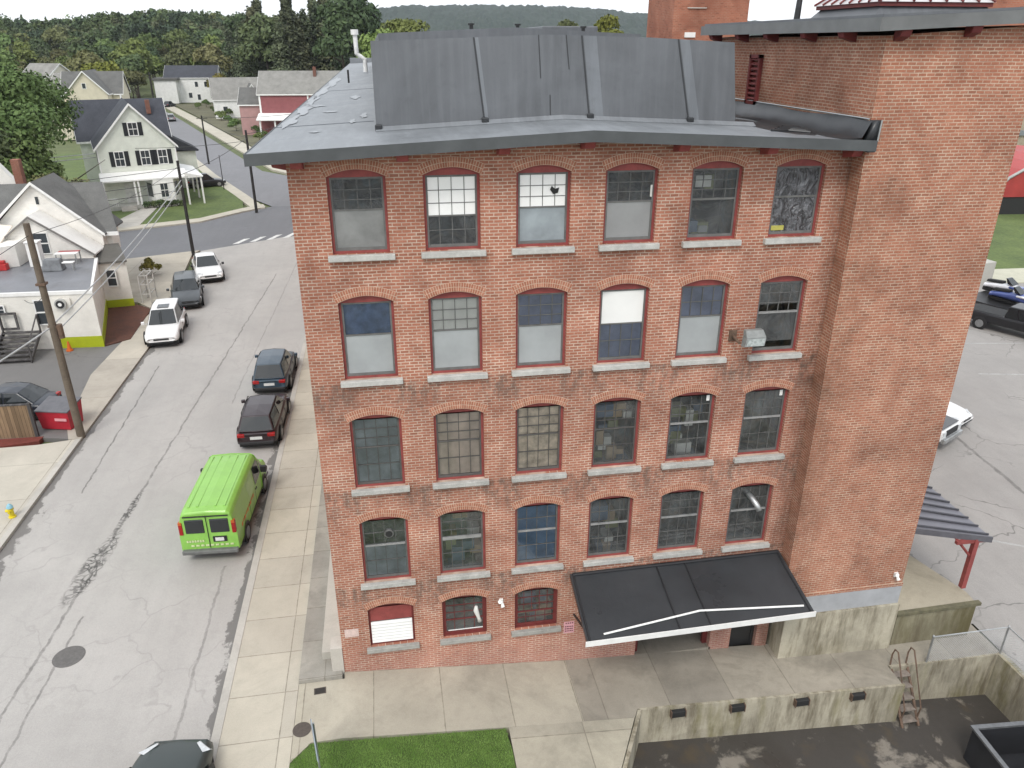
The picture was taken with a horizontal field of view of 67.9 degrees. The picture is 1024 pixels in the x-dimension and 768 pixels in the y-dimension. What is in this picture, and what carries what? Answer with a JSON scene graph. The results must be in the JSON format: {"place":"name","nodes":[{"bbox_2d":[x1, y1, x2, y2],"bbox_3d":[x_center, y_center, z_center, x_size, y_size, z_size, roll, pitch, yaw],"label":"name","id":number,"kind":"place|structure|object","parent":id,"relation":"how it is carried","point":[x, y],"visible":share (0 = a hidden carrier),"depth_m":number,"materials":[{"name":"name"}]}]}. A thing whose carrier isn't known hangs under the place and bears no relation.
{"place":"outdoors","nodes":[
{"label":"outdoors","id":0,"kind":"place"},
{"bbox_2d":[0,342,120,441],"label":"driveway","id":1,"kind":"structure","parent":0,"point":[43,369],"depth_m":43.61,"materials":[{"name":"concrete"}]},
{"bbox_2d":[0,402,39,438],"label":"plank fence","id":2,"kind":"object","parent":1,"relation":"on","point":[17,421],"visible":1,"depth_m":35.74,"materials":[{"name":"brown wood"}]},
{"bbox_2d":[0,312,41,362],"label":"wooden steps","id":3,"kind":"structure","parent":1,"relation":"on","point":[28,346],"depth_m":45.12,"materials":[{"name":"grey wood"}]},
{"bbox_2d":[0,382,61,418],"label":"parked car","id":4,"kind":"object","parent":1,"relation":"on","point":[35,396],"visible":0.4,"depth_m":37.59,"materials":[{"name":"blue paint"}]},
{"bbox_2d":[34,396,82,429],"bbox_3d":[-21.942,1.417,36.957,1.660,1.230,1.270,2,24,4],"label":"red bin","id":5,"kind":"object","parent":1,"relation":"on","point":[52,412],"visible":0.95,"depth_m":36.58,"materials":[{"name":"paint"}]},
{"bbox_2d":[67,250,199,440],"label":"corner pavement","id":6,"kind":"structure","parent":0,"point":[110,375],"depth_m":45.95,"materials":[{"name":"concrete"}]},
{"bbox_2d":[22,222,85,438],"bbox_3d":[-20.434,-2.094,34.221,0.574,10.300,0.380,-4,24,-9],"label":"utility pole","id":7,"kind":"object","parent":6,"relation":"on","point":[57,333],"visible":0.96,"depth_m":34.07,"materials":[{"name":"brown wood"}]},
{"bbox_2d":[49,153,243,223],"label":"lawn","id":8,"kind":"structure","parent":0,"point":[221,199],"depth_m":89.27,"materials":[{"name":"green plant"}]},
{"bbox_2d":[0,128,67,183],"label":"broadleaf tree","id":9,"kind":"object","parent":8,"relation":"on","point":[41,164],"visible":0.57,"depth_m":71.20,"materials":[{"name":"green plant"}]},
{"bbox_2d":[0,64,102,181],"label":"broadleaf tree","id":10,"kind":"object","parent":8,"relation":"on","point":[28,100],"visible":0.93,"depth_m":74.82,"materials":[{"name":"green plant"}]},
{"bbox_2d":[68,94,205,211],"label":"gabled house","id":11,"kind":"structure","parent":8,"relation":"on","point":[112,134],"depth_m":86.35,"materials":[{"name":"white"}]},
{"bbox_2d":[0,236,304,767],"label":"street","id":12,"kind":"structure","parent":0,"point":[119,587],"depth_m":27.50,"materials":[{"name":"asphalt"}]},
{"bbox_2d":[52,646,85,667],"bbox_3d":[-13.585,8.364,23.328,0.920,0.026,0.920,-4,24,-9],"label":"manhole cover","id":13,"kind":"object","parent":12,"relation":"on","point":[68,656],"visible":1,"depth_m":23.32,"materials":[{"name":"metal"}]},
{"bbox_2d":[141,298,188,346],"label":"parked car","id":14,"kind":"object","parent":12,"relation":"on","point":[167,320],"visible":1,"depth_m":47.66,"materials":[{"name":"white paint"}]},
{"bbox_2d":[129,739,214,767],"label":"parked car","id":15,"kind":"object","parent":12,"relation":"on","point":[189,753],"visible":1,"depth_m":19.16,"materials":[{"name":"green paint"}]},
{"bbox_2d":[166,270,204,307],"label":"parked car","id":16,"kind":"object","parent":12,"relation":"on","point":[187,286],"visible":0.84,"depth_m":54.29,"materials":[{"name":"paint"}]},
{"bbox_2d":[190,251,224,281],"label":"parked car","id":17,"kind":"object","parent":12,"relation":"on","point":[206,266],"visible":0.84,"depth_m":60.17,"materials":[{"name":"white paint"}]},
{"bbox_2d":[177,453,267,555],"bbox_3d":[-11.157,4.304,29.796,2.580,2.198,5.990,-3,24,-6],"label":"green van","id":18,"kind":"object","parent":12,"relation":"on","point":[219,507],"visible":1,"depth_m":27.73,"materials":[{"name":"paint"}]},
{"bbox_2d":[236,393,290,446],"bbox_3d":[-12.032,1.363,36.905,2.330,1.750,4.898,-3,24,-7],"label":"parked car","id":19,"kind":"object","parent":12,"relation":"on","point":[262,419],"visible":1,"depth_m":35.14,"materials":[{"name":"black paint"}]},
{"bbox_2d":[252,348,297,392],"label":"parked car","id":20,"kind":"object","parent":12,"relation":"on","point":[273,369],"visible":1,"depth_m":40.46,"materials":[{"name":"paint"}]},
{"bbox_2d":[120,42,226,98],"bbox_3d":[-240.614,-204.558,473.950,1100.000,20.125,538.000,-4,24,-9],"label":"hillside","id":21,"kind":"structure","parent":0,"point":[145,90],"depth_m":278.33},
{"bbox_2d":[0,8,286,52],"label":"forest","id":22,"kind":"object","parent":21,"relation":"on","point":[93,28],"visible":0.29,"depth_m":357.86,"materials":[{"name":"green plant"}]},
{"bbox_2d":[164,40,197,64],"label":"broadleaf tree","id":23,"kind":"object","parent":21,"relation":"on","point":[180,53],"visible":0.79,"depth_m":258.16,"materials":[{"name":"green plant"}]},
{"bbox_2d":[191,43,233,71],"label":"broadleaf tree","id":24,"kind":"object","parent":21,"relation":"on","point":[209,54],"visible":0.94,"depth_m":251.19,"materials":[{"name":"green plant"}]},
{"bbox_2d":[118,107,286,231],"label":"sidewalk","id":25,"kind":"structure","parent":0,"point":[246,199],"depth_m":101.08,"materials":[{"name":"concrete"}]},
{"bbox_2d":[119,206,293,258],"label":"cross street","id":26,"kind":"structure","parent":0,"point":[267,222],"depth_m":75.19,"materials":[{"name":"asphalt"}]},
{"bbox_2d":[176,103,260,146],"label":"yard ground","id":27,"kind":"structure","parent":0,"point":[207,113],"depth_m":183.68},
{"bbox_2d":[208,77,257,118],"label":"gabled house","id":28,"kind":"structure","parent":27,"relation":"on","point":[224,92],"depth_m":188.19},
{"bbox_2d":[231,12,283,74],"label":"pine tree","id":29,"kind":"object","parent":27,"relation":"on","point":[256,33],"visible":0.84,"depth_m":215.23,"materials":[{"name":"green plant"}]},
{"bbox_2d":[267,21,295,70],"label":"pine tree","id":30,"kind":"object","parent":27,"relation":"on","point":[280,49],"visible":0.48,"depth_m":207.86,"materials":[{"name":"green plant"}]},
{"bbox_2d":[237,67,339,134],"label":"gabled house","id":31,"kind":"structure","parent":27,"relation":"on","point":[272,94],"depth_m":152.92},
{"bbox_2d":[278,0,305,70],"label":"pine tree","id":32,"kind":"object","parent":27,"relation":"on","point":[287,13],"visible":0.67,"depth_m":209.12,"materials":[{"name":"green plant"}]},
{"bbox_2d":[312,0,369,70],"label":"broadleaf tree","id":33,"kind":"object","parent":27,"relation":"on","point":[338,22],"visible":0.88,"depth_m":199.13,"materials":[{"name":"green plant"}]},
{"bbox_2d":[346,0,382,34],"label":"broadleaf tree","id":34,"kind":"object","parent":27,"relation":"on","point":[371,11],"visible":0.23,"depth_m":219.33,"materials":[{"name":"green plant"}]},
{"bbox_2d":[377,18,429,32],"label":"broadleaf tree","id":35,"kind":"object","parent":27,"relation":"on","point":[396,25],"visible":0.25,"depth_m":129.67,"materials":[{"name":"green plant"}]},
{"bbox_2d":[166,112,289,205],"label":"street","id":36,"kind":"structure","parent":0,"point":[271,189],"depth_m":111.45,"materials":[{"name":"asphalt"}]},
{"bbox_2d":[215,346,321,767],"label":"sidewalk","id":37,"kind":"structure","parent":0,"point":[258,725],"depth_m":24.78,"materials":[{"name":"concrete"}]},
{"bbox_2d":[289,728,515,767],"bbox_3d":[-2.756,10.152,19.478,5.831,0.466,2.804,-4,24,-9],"label":"grass","id":38,"kind":"structure","parent":0,"point":[393,747],"depth_m":20.23,"materials":[{"name":"plant"}]},
{"bbox_2d":[0,0,820,22],"label":"sky","id":39,"kind":"structure","parent":0,"point":[759,10],"materials":[{"name":"white"}]},
{"bbox_2d":[34,102,998,650],"bbox_3d":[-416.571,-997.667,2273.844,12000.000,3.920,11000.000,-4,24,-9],"label":"ground","id":40,"kind":"structure","parent":0,"point":[68,148],"depth_m":137.84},
{"bbox_2d":[0,439,74,538],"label":"driveway apron","id":41,"kind":"object","parent":40,"relation":"on","point":[25,471],"visible":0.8,"depth_m":33.16,"materials":[{"name":"concrete"}]},
{"bbox_2d":[0,439,80,551],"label":"kerb","id":42,"kind":"structure","parent":40,"relation":"on","point":[25,511],"depth_m":31.39,"materials":[{"name":"concrete"}]},
{"bbox_2d":[0,159,134,349],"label":"cream house","id":43,"kind":"structure","parent":40,"relation":"on","point":[49,201],"depth_m":51.47,"materials":[{"name":"white"}]},
{"bbox_2d":[57,69,130,139],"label":"gabled house","id":44,"kind":"structure","parent":40,"relation":"on","point":[92,84],"depth_m":147.80,"materials":[{"name":"yellow"}]},
{"bbox_2d":[105,304,149,345],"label":"mulch bed","id":45,"kind":"object","parent":40,"relation":"on","point":[124,323],"visible":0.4,"depth_m":50.84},
{"bbox_2d":[107,38,155,97],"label":"broadleaf tree","id":46,"kind":"object","parent":40,"relation":"on","point":[133,47],"visible":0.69,"depth_m":237.58,"materials":[{"name":"green plant"}]},
{"bbox_2d":[151,65,221,103],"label":"gabled house","id":47,"kind":"structure","parent":40,"relation":"on","point":[176,84],"depth_m":237.24,"materials":[{"name":"wood"}]},
{"bbox_2d":[211,335,306,764],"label":"kerb","id":48,"kind":"structure","parent":40,"relation":"on","point":[222,709],"depth_m":25.99,"materials":[{"name":"concrete"}]},
{"bbox_2d":[299,481,342,683],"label":"raised walk","id":49,"kind":"structure","parent":40,"relation":"on","point":[315,666],"depth_m":24.75,"materials":[{"name":"concrete"}]},
{"bbox_2d":[290,660,583,762],"bbox_3d":[-2.055,9.827,22.091,8.020,1.900,3.000,-4,24,-9],"label":"apron","id":50,"kind":"object","parent":40,"relation":"on","point":[373,704],"visible":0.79,"depth_m":21.90,"materials":[{"name":"concrete"}]},
{"bbox_2d":[243,23,882,678],"bbox_3d":[-5.596,-16.263,58.750,14.429,20.150,86.692,-4,24,-9],"label":"brick mill","id":51,"kind":"object","parent":40,"relation":"on","point":[511,271],"visible":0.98,"depth_m":19.59,"materials":[{"name":"brick"}]},
{"bbox_2d":[319,159,394,262],"bbox_3d":[-3.497,-3.955,17.313,1.553,2.289,0.350,-4,24,-9],"label":"window","id":52,"kind":"structure","parent":51,"relation":"in","point":[364,230],"depth_m":17.50,"materials":[{"name":"glass"}]},
{"bbox_2d":[332,286,402,387],"bbox_3d":[-3.501,-1.169,18.561,1.553,2.534,0.350,-4,24,-9],"label":"window","id":53,"kind":"structure","parent":51,"relation":"in","point":[367,321],"depth_m":18.67,"materials":[{"name":"glass"}]},
{"bbox_2d":[344,406,409,496],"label":"window","id":54,"kind":"structure","parent":51,"relation":"in","point":[376,432],"depth_m":19.98,"materials":[{"name":"glass"}]},
{"bbox_2d":[354,509,415,590],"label":"window","id":55,"kind":"structure","parent":51,"relation":"in","point":[385,560],"depth_m":21.36,"materials":[{"name":"red paint"}]},
{"bbox_2d":[363,597,419,653],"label":"window","id":56,"kind":"structure","parent":51,"relation":"in","point":[391,619],"depth_m":22.27,"materials":[{"name":"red paint"}]},
{"bbox_2d":[417,156,485,258],"bbox_3d":[-1.387,-4.096,17.636,1.553,2.289,0.350,-4,24,-9],"label":"window","id":57,"kind":"structure","parent":51,"relation":"in","point":[450,188],"depth_m":17.63,"materials":[{"name":"glass"}]},
{"bbox_2d":[423,282,487,381],"bbox_3d":[-1.391,-1.310,18.883,1.553,2.534,0.350,-4,24,-9],"label":"window","id":58,"kind":"structure","parent":51,"relation":"in","point":[455,314],"depth_m":18.99,"materials":[{"name":"glass"}]},
{"bbox_2d":[428,401,488,489],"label":"window","id":59,"kind":"structure","parent":51,"relation":"in","point":[458,425],"depth_m":20.31,"materials":[{"name":"glass"}]},
{"bbox_2d":[434,502,490,581],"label":"window","id":60,"kind":"structure","parent":51,"relation":"in","point":[463,507],"depth_m":21.53,"materials":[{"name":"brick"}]},
{"bbox_2d":[445,512,480,566],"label":"stacked cartons","id":61,"kind":"object","parent":51,"relation":"in","point":[466,543],"visible":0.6,"depth_m":21.99,"materials":[{"name":"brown cardboard"}]},
{"bbox_2d":[438,589,490,645],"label":"window","id":62,"kind":"structure","parent":51,"relation":"in","point":[463,593],"depth_m":22.65,"materials":[{"name":"red paint"}]},
{"bbox_2d":[518,590,550,622],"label":"stacked cartons","id":63,"kind":"object","parent":51,"relation":"in","point":[534,606],"visible":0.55,"depth_m":23.49,"materials":[{"name":"grey cardboard"}]},
{"bbox_2d":[511,581,561,636],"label":"window","id":64,"kind":"structure","parent":51,"relation":"in","point":[537,585],"depth_m":22.98,"materials":[{"name":"red paint"}]},
{"bbox_2d":[511,495,564,574],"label":"window","id":65,"kind":"structure","parent":51,"relation":"in","point":[537,519],"depth_m":21.90,"materials":[{"name":"glass"}]},
{"bbox_2d":[511,395,568,482],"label":"window","id":66,"kind":"structure","parent":51,"relation":"in","point":[539,421],"depth_m":20.64,"materials":[{"name":"glass"}]},
{"bbox_2d":[511,278,572,376],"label":"window","id":67,"kind":"structure","parent":51,"relation":"in","point":[541,308],"depth_m":19.32,"materials":[{"name":"glass"}]},
{"bbox_2d":[511,154,576,254],"bbox_3d":[0.737,-4.239,17.960,1.553,2.289,0.350,-4,24,-9],"label":"window","id":68,"kind":"structure","parent":51,"relation":"in","point":[542,184],"depth_m":18.05,"materials":[{"name":"glass"}]},
{"bbox_2d":[591,500,617,551],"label":"stacked cartons","id":69,"kind":"object","parent":51,"relation":"in","point":[604,532],"visible":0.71,"depth_m":22.70,"materials":[{"name":"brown cardboard"}]},
{"bbox_2d":[583,489,637,566],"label":"window","id":70,"kind":"structure","parent":51,"relation":"in","point":[610,494],"depth_m":22.21,"materials":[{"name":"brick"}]},
{"bbox_2d":[594,401,631,461],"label":"stacked cartons","id":71,"kind":"object","parent":51,"relation":"in","point":[617,454],"visible":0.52,"depth_m":21.21,"materials":[{"name":"brown cardboard"}]},
{"bbox_2d":[587,389,645,475],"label":"window","id":72,"kind":"structure","parent":51,"relation":"in","point":[616,396],"depth_m":20.91,"materials":[{"name":"red paint"}]},
{"bbox_2d":[592,274,655,371],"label":"window","id":73,"kind":"structure","parent":51,"relation":"in","point":[623,304],"depth_m":19.63,"materials":[{"name":"red paint"}]},
{"bbox_2d":[598,153,664,250],"bbox_3d":[2.846,-4.380,18.282,1.553,2.289,0.350,-4,24,-9],"label":"window","id":74,"kind":"structure","parent":51,"relation":"in","point":[629,220],"depth_m":18.47,"materials":[{"name":"glass"}]},
{"bbox_2d":[652,482,708,559],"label":"window","id":75,"kind":"structure","parent":51,"relation":"in","point":[690,487],"depth_m":22.52,"materials":[{"name":"red paint"}]},
{"bbox_2d":[669,399,702,454],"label":"stacked cartons","id":76,"kind":"object","parent":51,"relation":"in","point":[681,446],"visible":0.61,"depth_m":21.71,"materials":[{"name":"brown cardboard"}]},
{"bbox_2d":[661,384,720,469],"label":"window","id":77,"kind":"structure","parent":51,"relation":"in","point":[695,389],"depth_m":21.22,"materials":[{"name":"red paint"}]},
{"bbox_2d":[570,550,815,646],"bbox_3d":[5.251,6.458,22.396,6.850,1.682,2.023,-4,24,-9],"label":"entrance canopy","id":78,"kind":"object","parent":51,"relation":"attached to","point":[636,603],"visible":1,"depth_m":22.16,"materials":[{"name":"metal"}]},
{"bbox_2d":[689,172,714,233],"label":"stacked cartons","id":79,"kind":"object","parent":51,"relation":"in","point":[698,226],"visible":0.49,"depth_m":19.18,"materials":[{"name":"grey cardboard"}]},
{"bbox_2d":[670,271,735,365],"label":"window","id":80,"kind":"structure","parent":51,"relation":"in","point":[703,298],"depth_m":19.96,"materials":[{"name":"glass"}]},
{"bbox_2d":[681,151,749,247],"bbox_3d":[4.956,-4.522,18.604,1.553,2.289,0.350,-4,24,-9],"label":"window","id":81,"kind":"structure","parent":51,"relation":"in","point":[714,160],"depth_m":18.58,"materials":[{"name":"red paint"}]},
{"bbox_2d":[729,625,754,646],"bbox_3d":[7.468,7.452,24.611,0.900,2.600,0.100,-4,24,-9],"label":"side door","id":82,"kind":"structure","parent":51,"relation":"in","point":[743,635],"depth_m":24.97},
{"bbox_2d":[728,328,765,346],"bbox_3d":[6.172,-1.232,19.882,0.767,0.427,0.672,-4,24,-9],"label":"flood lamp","id":83,"kind":"object","parent":51,"relation":"attached to","point":[756,337],"visible":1,"depth_m":19.69,"materials":[{"name":"metal"}]},
{"bbox_2d":[721,476,778,552],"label":"window","id":84,"kind":"structure","parent":51,"relation":"in","point":[754,480],"depth_m":22.80,"materials":[{"name":"red paint"}]},
{"bbox_2d":[733,379,794,462],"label":"window","id":85,"kind":"structure","parent":51,"relation":"in","point":[768,384],"depth_m":21.56,"materials":[{"name":"red paint"}]},
{"bbox_2d":[747,267,812,360],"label":"window","id":86,"kind":"structure","parent":51,"relation":"in","point":[791,275],"depth_m":20.18,"materials":[{"name":"red paint"}]},
{"bbox_2d":[763,149,832,244],"bbox_3d":[7.087,-4.664,18.930,1.553,2.289,0.350,-4,24,-9],"label":"window","id":87,"kind":"structure","parent":51,"relation":"in","point":[799,177],"depth_m":19.01,"materials":[{"name":"glass"}]},
{"bbox_2d":[701,7,1023,657],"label":"brick tower","id":88,"kind":"structure","parent":40,"relation":"on","point":[940,94],"depth_m":20.14,"materials":[{"name":"red brick"}]},
{"bbox_2d":[811,0,996,17],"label":"roof cupola","id":89,"kind":"object","parent":88,"relation":"on","point":[832,8],"visible":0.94,"depth_m":21.65,"materials":[{"name":"white paint"}]},
{"bbox_2d":[909,283,1023,670],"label":"parking lot","id":90,"kind":"structure","parent":40,"relation":"on","point":[977,474],"depth_m":35.04,"materials":[{"name":"asphalt"}]},
{"bbox_2d":[646,0,749,40],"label":"brick chimney","id":91,"kind":"object","parent":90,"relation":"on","point":[679,19],"visible":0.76,"depth_m":40.68,"materials":[{"name":"red brick"}]},
{"bbox_2d":[889,555,981,644],"bbox_3d":[13.546,7.019,27.872,3.170,1.740,5.760,-4,24,-9],"label":"concrete pad","id":92,"kind":"object","parent":90,"relation":"on","point":[931,602],"visible":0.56,"depth_m":25.40,"materials":[{"name":"concrete"}]},
{"bbox_2d":[915,485,992,588],"bbox_3d":[13.723,4.693,27.940,3.806,2.490,6.220,-4,24,-9],"label":"seam canopy","id":93,"kind":"object","parent":92,"relation":"on","point":[940,516],"visible":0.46,"depth_m":25.62,"materials":[{"name":"grey metal"}]},
{"bbox_2d":[975,290,1017,309],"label":"flat trailer","id":94,"kind":"object","parent":90,"relation":"on","point":[982,298],"visible":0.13,"depth_m":57.06,"materials":[{"name":"metal"}]},
{"bbox_2d":[988,286,1023,305],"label":"snowmobile","id":95,"kind":"object","parent":94,"relation":"on","point":[1007,296],"visible":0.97,"depth_m":56.16,"materials":[{"name":"blue plastic"}]},
{"bbox_2d":[971,303,1023,331],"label":"pickup truck","id":96,"kind":"object","parent":90,"relation":"on","point":[983,315],"visible":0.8,"depth_m":52.71,"materials":[{"name":"black paint"}]},
{"bbox_2d":[365,4,762,36],"bbox_3d":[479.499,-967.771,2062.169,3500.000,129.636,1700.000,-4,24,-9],"label":"wooded ridge","id":97,"kind":"structure","parent":0,"point":[453,17],"depth_m":1859.84,"materials":[{"name":"plant"}]},
{"bbox_2d":[509,718,634,767],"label":"ramp pavement","id":98,"kind":"structure","parent":0,"point":[596,744],"depth_m":20.91,"materials":[{"name":"concrete"}]},
{"bbox_2d":[632,694,1009,767],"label":"well floor","id":99,"kind":"structure","parent":0,"point":[939,736],"depth_m":23.18,"materials":[{"name":"concrete"}]},
{"bbox_2d":[622,710,641,767],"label":"retaining wall","id":100,"kind":"structure","parent":99,"relation":"on","point":[631,751],"depth_m":21.47,"materials":[{"name":"concrete"}]},
{"bbox_2d":[565,624,997,721],"bbox_3d":[8.968,10.207,24.579,14.415,3.400,2.455,-4,24,-9],"label":"loading dock","id":101,"kind":"object","parent":99,"relation":"on","point":[617,687],"visible":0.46,"depth_m":23.75,"materials":[{"name":"concrete"}]},
{"bbox_2d":[639,683,904,742],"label":"dock wall","id":102,"kind":"structure","parent":101,"relation":"attached to","point":[833,708],"depth_m":23.21,"materials":[{"name":"concrete"}]},
{"bbox_2d":[889,647,921,727],"bbox_3d":[12.544,9.631,24.198,0.650,2.265,1.222,-4,24,-9],"label":"dock ladder","id":103,"kind":"object","parent":99,"relation":"on","point":[904,707],"visible":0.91,"depth_m":24.24,"materials":[{"name":"metal"}]},
{"bbox_2d":[889,653,997,700],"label":"retaining wall","id":104,"kind":"structure","parent":99,"relation":"on","point":[959,676],"depth_m":25.04,"materials":[{"name":"concrete"}]},
{"bbox_2d":[925,625,1023,673],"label":"chain link fence","id":105,"kind":"object","parent":104,"relation":"on","point":[1008,629],"visible":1,"depth_m":24.56,"materials":[{"name":"metal"}]},
{"bbox_2d":[963,721,1023,767],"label":"dumpster","id":106,"kind":"object","parent":99,"relation":"on","point":[995,745],"visible":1,"depth_m":22.79,"materials":[{"name":"paint"}]},
{"bbox_2d":[985,652,1023,721],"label":"retaining wall","id":107,"kind":"structure","parent":99,"relation":"on","point":[1004,693],"depth_m":24.72,"materials":[{"name":"concrete"}]},
{"bbox_2d":[987,214,1023,268],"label":"lawn","id":108,"kind":"structure","parent":0,"point":[1006,249],"depth_m":76.87,"materials":[{"name":"green plant"}]},
{"bbox_2d":[999,145,1023,213],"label":"red shelter","id":109,"kind":"object","parent":108,"relation":"on","point":[1013,200],"visible":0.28,"depth_m":88.74,"materials":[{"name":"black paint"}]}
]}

